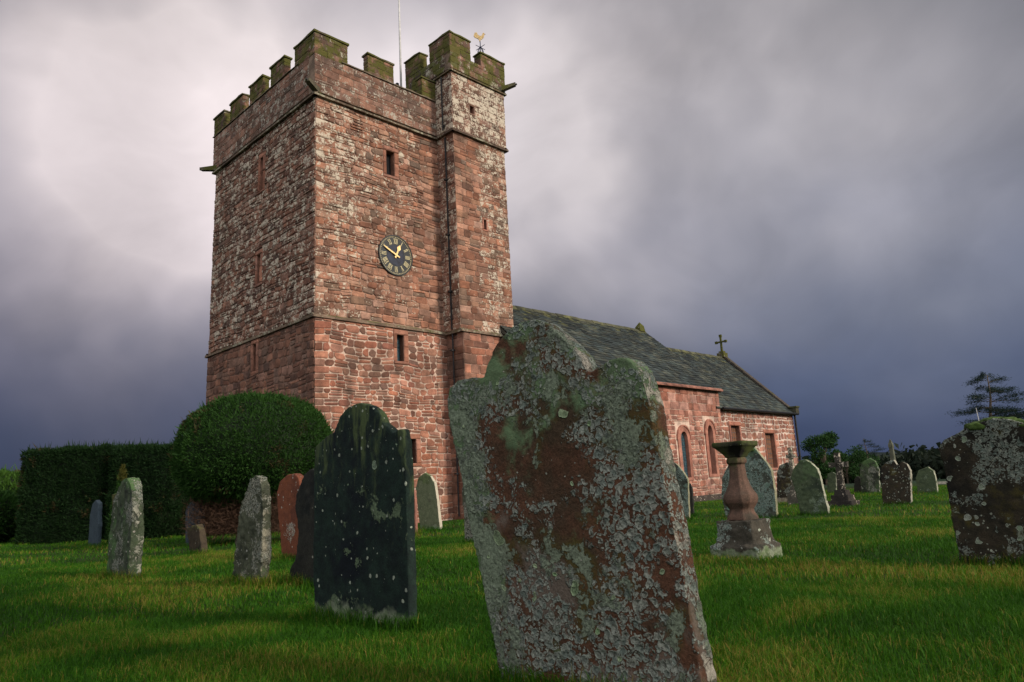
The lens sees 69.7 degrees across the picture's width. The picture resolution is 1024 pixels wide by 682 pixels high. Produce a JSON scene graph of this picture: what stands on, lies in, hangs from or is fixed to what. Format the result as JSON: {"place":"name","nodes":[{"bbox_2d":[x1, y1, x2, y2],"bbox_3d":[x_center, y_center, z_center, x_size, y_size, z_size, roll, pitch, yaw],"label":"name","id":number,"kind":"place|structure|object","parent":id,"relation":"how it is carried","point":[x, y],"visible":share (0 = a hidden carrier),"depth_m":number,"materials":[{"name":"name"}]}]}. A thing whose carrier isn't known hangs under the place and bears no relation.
{"place":"outdoors","nodes":[
{"label":"outdoors","id":0,"kind":"place"},
{"bbox_2d":[0,452,1023,681],"bbox_3d":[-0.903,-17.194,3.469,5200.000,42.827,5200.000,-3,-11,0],"label":"ground","id":1,"kind":"structure","parent":0,"point":[851,485],"depth_m":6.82,"materials":[{"name":"green plant"}]},
{"bbox_2d":[0,486,21,543],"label":"shrub","id":2,"kind":"object","parent":1,"relation":"on","point":[9,499],"visible":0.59,"depth_m":22.85,"materials":[{"name":"green plant"}]},
{"bbox_2d":[0,462,24,493],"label":"shrub","id":3,"kind":"object","parent":1,"relation":"on","point":[9,480],"visible":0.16,"depth_m":25.26,"materials":[{"name":"green plant"}]},
{"bbox_2d":[13,439,139,544],"bbox_3d":[-13.093,4.604,22.612,3.369,3.158,2.590,-5,-12,8],"label":"hedge","id":4,"kind":"object","parent":1,"relation":"on","point":[61,488],"visible":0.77,"depth_m":21.65,"materials":[{"name":"green plant"}]},
{"bbox_2d":[88,500,102,545],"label":"gravestone","id":5,"kind":"object","parent":1,"relation":"on","point":[95,529],"visible":0.82,"depth_m":18.09,"materials":[{"name":"blue stone"}]},
{"bbox_2d":[103,464,127,541],"bbox_3d":[-10.559,4.399,19.823,0.867,2.205,0.772,-3,-11,0],"label":"dwarf conifer","id":6,"kind":"object","parent":1,"relation":"on","point":[121,476],"visible":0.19,"depth_m":19.87,"materials":[{"name":"green plant"}]},
{"bbox_2d":[106,477,144,578],"bbox_3d":[-4.962,2.482,9.455,0.192,1.427,0.894,8,-16,-44],"label":"gravestone","id":7,"kind":"object","parent":1,"relation":"on","point":[125,542],"visible":0.84,"depth_m":9.28,"materials":[{"name":"grey stone"}]},
{"bbox_2d":[100,439,207,538],"bbox_3d":[-10.434,4.385,21.875,2.667,3.032,2.570,-6,-12,14],"label":"hedge","id":8,"kind":"object","parent":1,"relation":"on","point":[146,463],"visible":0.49,"depth_m":20.98,"materials":[{"name":"green plant"}]},
{"bbox_2d":[185,502,204,543],"bbox_3d":[-6.686,3.956,15.549,0.161,1.113,0.780,8,-16,-44],"label":"shrub","id":9,"kind":"object","parent":1,"relation":"on","point":[191,523],"visible":0.25,"depth_m":15.55,"materials":[{"name":"green plant"}]},
{"bbox_2d":[186,524,207,552],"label":"gravestone","id":10,"kind":"object","parent":1,"relation":"on","point":[197,538],"visible":0.69,"depth_m":13.20,"materials":[{"name":"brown stone"}]},
{"bbox_2d":[165,388,334,543],"bbox_3d":[-5.666,2.748,16.332,3.635,3.464,3.512,-3,-11,0],"label":"topiary yew","id":11,"kind":"object","parent":1,"relation":"on","point":[224,450],"visible":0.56,"depth_m":15.16,"materials":[{"name":"green plant"}]},
{"bbox_2d":[232,475,271,584],"bbox_3d":[-2.729,2.079,7.707,0.141,1.308,0.701,8,-16,-44],"label":"gravestone","id":12,"kind":"object","parent":1,"relation":"on","point":[252,553],"visible":0.67,"depth_m":7.59,"materials":[{"name":"grey stone"}]},
{"bbox_2d":[277,473,303,558],"bbox_3d":[-3.303,2.714,11.054,0.134,1.418,0.756,8,-16,-44],"label":"gravestone","id":13,"kind":"object","parent":1,"relation":"on","point":[288,487],"visible":0.59,"depth_m":11.03,"materials":[{"name":"brown stone"}]},
{"bbox_2d":[289,469,313,583],"bbox_3d":[-2.033,1.964,7.437,0.112,1.328,0.716,8,-16,-44],"label":"gravestone","id":14,"kind":"object","parent":1,"relation":"on","point":[304,559],"visible":0.42,"depth_m":7.44,"materials":[{"name":"stone"}]},
{"bbox_2d":[313,403,416,631],"bbox_3d":[-1.043,1.262,5.084,0.080,1.669,1.162,8,-16,-44],"label":"gravestone","id":15,"kind":"object","parent":1,"relation":"on","point":[364,550],"visible":0.88,"depth_m":5.00,"materials":[{"name":"black stone"}]},
{"bbox_2d":[414,490,417,532],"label":"gravestone","id":16,"kind":"object","parent":1,"relation":"on","point":[415,513],"visible":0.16,"depth_m":15.62,"materials":[{"name":"pink stone"}]},
{"bbox_2d":[416,473,441,528],"bbox_3d":[-2.033,4.001,18.034,0.107,1.532,0.915,8,-16,-44],"label":"gravestone","id":17,"kind":"object","parent":1,"relation":"on","point":[428,503],"visible":0.88,"depth_m":17.99,"materials":[{"name":"grey stone"}]},
{"bbox_2d":[462,488,473,540],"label":"gravestone","id":18,"kind":"object","parent":1,"relation":"on","point":[467,531],"visible":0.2,"depth_m":12.28,"materials":[{"name":"grey stone"}]},
{"bbox_2d":[199,28,800,531],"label":"church","id":19,"kind":"structure","parent":1,"relation":"on","point":[361,252],"depth_m":24.50,"materials":[{"name":"red stone"}]},
{"bbox_2d":[250,338,258,374],"bbox_3d":[-8.295,0.503,23.694,0.060,1.146,0.518,8,-16,-44],"label":"window","id":20,"kind":"structure","parent":19,"relation":"in","point":[255,341],"depth_m":23.71,"materials":[{"name":"stone"}]},
{"bbox_2d":[255,248,262,287],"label":"window","id":21,"kind":"structure","parent":19,"relation":"in","point":[260,252],"depth_m":24.21,"materials":[{"name":"stone"}]},
{"bbox_2d":[257,151,265,194],"bbox_3d":[-8.467,-5.695,24.895,0.076,1.452,0.522,8,-16,-44],"label":"window","id":22,"kind":"structure","parent":19,"relation":"in","point":[263,155],"depth_m":24.89,"materials":[{"name":"stone"}]},
{"bbox_2d":[383,145,398,180],"bbox_3d":[-4.079,-5.903,24.494,0.620,1.104,0.260,8,-16,-44],"label":"window","id":23,"kind":"structure","parent":19,"relation":"in","point":[386,158],"depth_m":24.52,"materials":[{"name":"stone"}]},
{"bbox_2d":[395,0,401,86],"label":"flagpole","id":24,"kind":"object","parent":19,"relation":"on","point":[400,63],"visible":0.28,"depth_m":27.57,"materials":[{"name":"white metal"}]},
{"bbox_2d":[393,329,408,364],"bbox_3d":[-3.569,0.212,23.330,0.570,1.103,0.263,8,-16,-44],"label":"window","id":25,"kind":"structure","parent":19,"relation":"in","point":[396,339],"depth_m":23.33,"materials":[{"name":"stone"}]},
{"bbox_2d":[410,434,421,465],"bbox_3d":[-3.042,3.393,22.881,0.544,1.005,0.062,8,-16,-44],"label":"window","id":26,"kind":"structure","parent":19,"relation":"in","point":[413,436],"depth_m":22.97,"materials":[{"name":"stone"}]},
{"bbox_2d":[468,103,474,115],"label":"window","id":27,"kind":"structure","parent":19,"relation":"in","point":[473,106],"depth_m":26.27,"materials":[{"name":"stone"}]},
{"bbox_2d":[482,217,487,231],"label":"window","id":28,"kind":"structure","parent":19,"relation":"in","point":[483,219],"depth_m":25.76,"materials":[{"name":"stone"}]},
{"bbox_2d":[676,425,694,480],"bbox_3d":[6.685,4.331,28.554,0.986,2.152,0.195,8,-16,-44],"label":"window","id":29,"kind":"structure","parent":19,"relation":"in","point":[683,435],"depth_m":28.64,"materials":[{"name":"stone"}]},
{"bbox_2d":[704,419,719,476],"bbox_3d":[8.032,4.362,30.032,0.874,2.336,0.355,8,-16,-44],"label":"window","id":30,"kind":"structure","parent":19,"relation":"in","point":[710,432],"depth_m":30.02,"materials":[{"name":"stone"}]},
{"bbox_2d":[728,421,741,441],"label":"window","id":31,"kind":"structure","parent":19,"relation":"in","point":[732,429],"depth_m":31.95,"materials":[{"name":"stone"}]},
{"bbox_2d":[763,429,779,470],"bbox_3d":[11.868,5.016,33.867,1.139,1.876,0.229,8,-16,-44],"label":"window","id":32,"kind":"structure","parent":19,"relation":"in","point":[767,440],"depth_m":34.03,"materials":[{"name":"stone"}]},
{"bbox_2d":[448,319,716,681],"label":"gravestone","id":33,"kind":"object","parent":1,"relation":"on","point":[578,523],"visible":0.97,"depth_m":3.04,"materials":[{"name":"stone"}]},
{"bbox_2d":[674,462,690,518],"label":"gravestone","id":34,"kind":"object","parent":1,"relation":"on","point":[682,479],"visible":0.39,"depth_m":15.21,"materials":[{"name":"grey stone"}]},
{"bbox_2d":[689,483,693,513],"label":"gravestone","id":35,"kind":"object","parent":1,"relation":"on","point":[691,500],"visible":0.37,"depth_m":17.47,"materials":[{"name":"stone"}]},
{"bbox_2d":[710,440,782,559],"bbox_3d":[2.521,1.789,8.083,0.599,1.356,0.595,8,-16,-44],"label":"stone baluster","id":36,"kind":"object","parent":1,"relation":"on","point":[744,529],"visible":0.86,"depth_m":7.95,"materials":[{"name":"brown stone"}]},
{"bbox_2d":[721,447,777,517],"bbox_3d":[5.116,3.114,15.986,0.198,1.732,1.267,8,-16,-44],"label":"gravestone","id":37,"kind":"object","parent":1,"relation":"on","point":[759,473],"visible":0.42,"depth_m":15.72,"materials":[{"name":"grey stone"}]},
{"bbox_2d":[777,462,794,502],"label":"gravestone","id":38,"kind":"object","parent":1,"relation":"on","point":[783,481],"visible":0.48,"depth_m":23.07,"materials":[{"name":"stone"}]},
{"bbox_2d":[786,447,797,503],"bbox_3d":[8.240,3.972,21.556,0.400,1.690,0.400,8,-16,-44],"label":"cross headstone","id":39,"kind":"object","parent":1,"relation":"on","point":[792,498],"visible":0.66,"depth_m":21.52,"materials":[{"name":"stone"}]},
{"bbox_2d":[791,459,829,514],"bbox_3d":[6.327,3.183,15.637,0.128,1.334,0.736,8,-16,-44],"label":"gravestone","id":40,"kind":"object","parent":1,"relation":"on","point":[807,480],"visible":0.85,"depth_m":15.60,"materials":[{"name":"grey stone"}]},
{"bbox_2d":[800,431,848,484],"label":"bush","id":41,"kind":"object","parent":1,"relation":"on","point":[825,442],"visible":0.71,"depth_m":51.63,"materials":[{"name":"green plant"}]},
{"bbox_2d":[827,472,836,492],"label":"gravestone","id":42,"kind":"object","parent":1,"relation":"on","point":[831,482],"visible":0.72,"depth_m":30.59,"materials":[{"name":"grey stone"}]},
{"bbox_2d":[828,452,859,506],"bbox_3d":[8.603,3.636,19.273,0.620,1.410,0.620,8,-16,-44],"label":"stone cross","id":43,"kind":"object","parent":1,"relation":"on","point":[842,495],"visible":0.91,"depth_m":19.16,"materials":[{"name":"grey stone"}]},
{"bbox_2d":[816,445,879,483],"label":"bush","id":44,"kind":"object","parent":1,"relation":"on","point":[852,471],"visible":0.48,"depth_m":54.38,"materials":[{"name":"green plant"}]},
{"bbox_2d":[854,476,860,492],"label":"gravestone","id":45,"kind":"object","parent":1,"relation":"on","point":[857,485],"visible":0.6,"depth_m":28.69,"materials":[{"name":"stone"}]},
{"bbox_2d":[850,439,886,474],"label":"conifer","id":46,"kind":"object","parent":1,"relation":"on","point":[870,444],"visible":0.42,"depth_m":60.70,"materials":[{"name":"green plant"}]},
{"bbox_2d":[860,458,880,492],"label":"gravestone","id":47,"kind":"object","parent":1,"relation":"on","point":[869,475],"visible":0.81,"depth_m":28.09,"materials":[{"name":"grey stone"}]},
{"bbox_2d":[798,442,945,483],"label":"woods","id":48,"kind":"object","parent":1,"relation":"on","point":[921,457],"visible":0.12,"depth_m":153.20,"materials":[{"name":"green plant"}]},
{"bbox_2d":[888,439,895,460],"bbox_3d":[15.384,5.017,29.635,0.560,2.100,0.560,8,-16,-44],"label":"obelisk","id":49,"kind":"object","parent":1,"relation":"on","point":[891,450],"visible":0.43,"depth_m":29.70,"materials":[{"name":"stone"}]},
{"bbox_2d":[881,460,912,504],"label":"gravestone","id":50,"kind":"object","parent":1,"relation":"on","point":[896,480],"visible":0.87,"depth_m":18.16,"materials":[{"name":"stone"}]},
{"bbox_2d":[916,467,937,493],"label":"gravestone","id":51,"kind":"object","parent":1,"relation":"on","point":[926,479],"visible":0.77,"depth_m":24.82,"materials":[{"name":"grey stone"}]},
{"bbox_2d":[938,417,1023,566],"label":"gravestone","id":52,"kind":"object","parent":1,"relation":"on","point":[983,460],"visible":0.88,"depth_m":6.33,"materials":[{"name":"stone"}]},
{"bbox_2d":[950,372,1023,425],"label":"cedar tree","id":53,"kind":"object","parent":1,"relation":"on","point":[997,410],"visible":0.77,"depth_m":139.62,"materials":[{"name":"green plant"}]},
{"bbox_2d":[0,0,1023,470],"label":"sky","id":54,"kind":"structure","parent":0,"point":[832,191],"materials":[{"name":"grey"}]}
]}

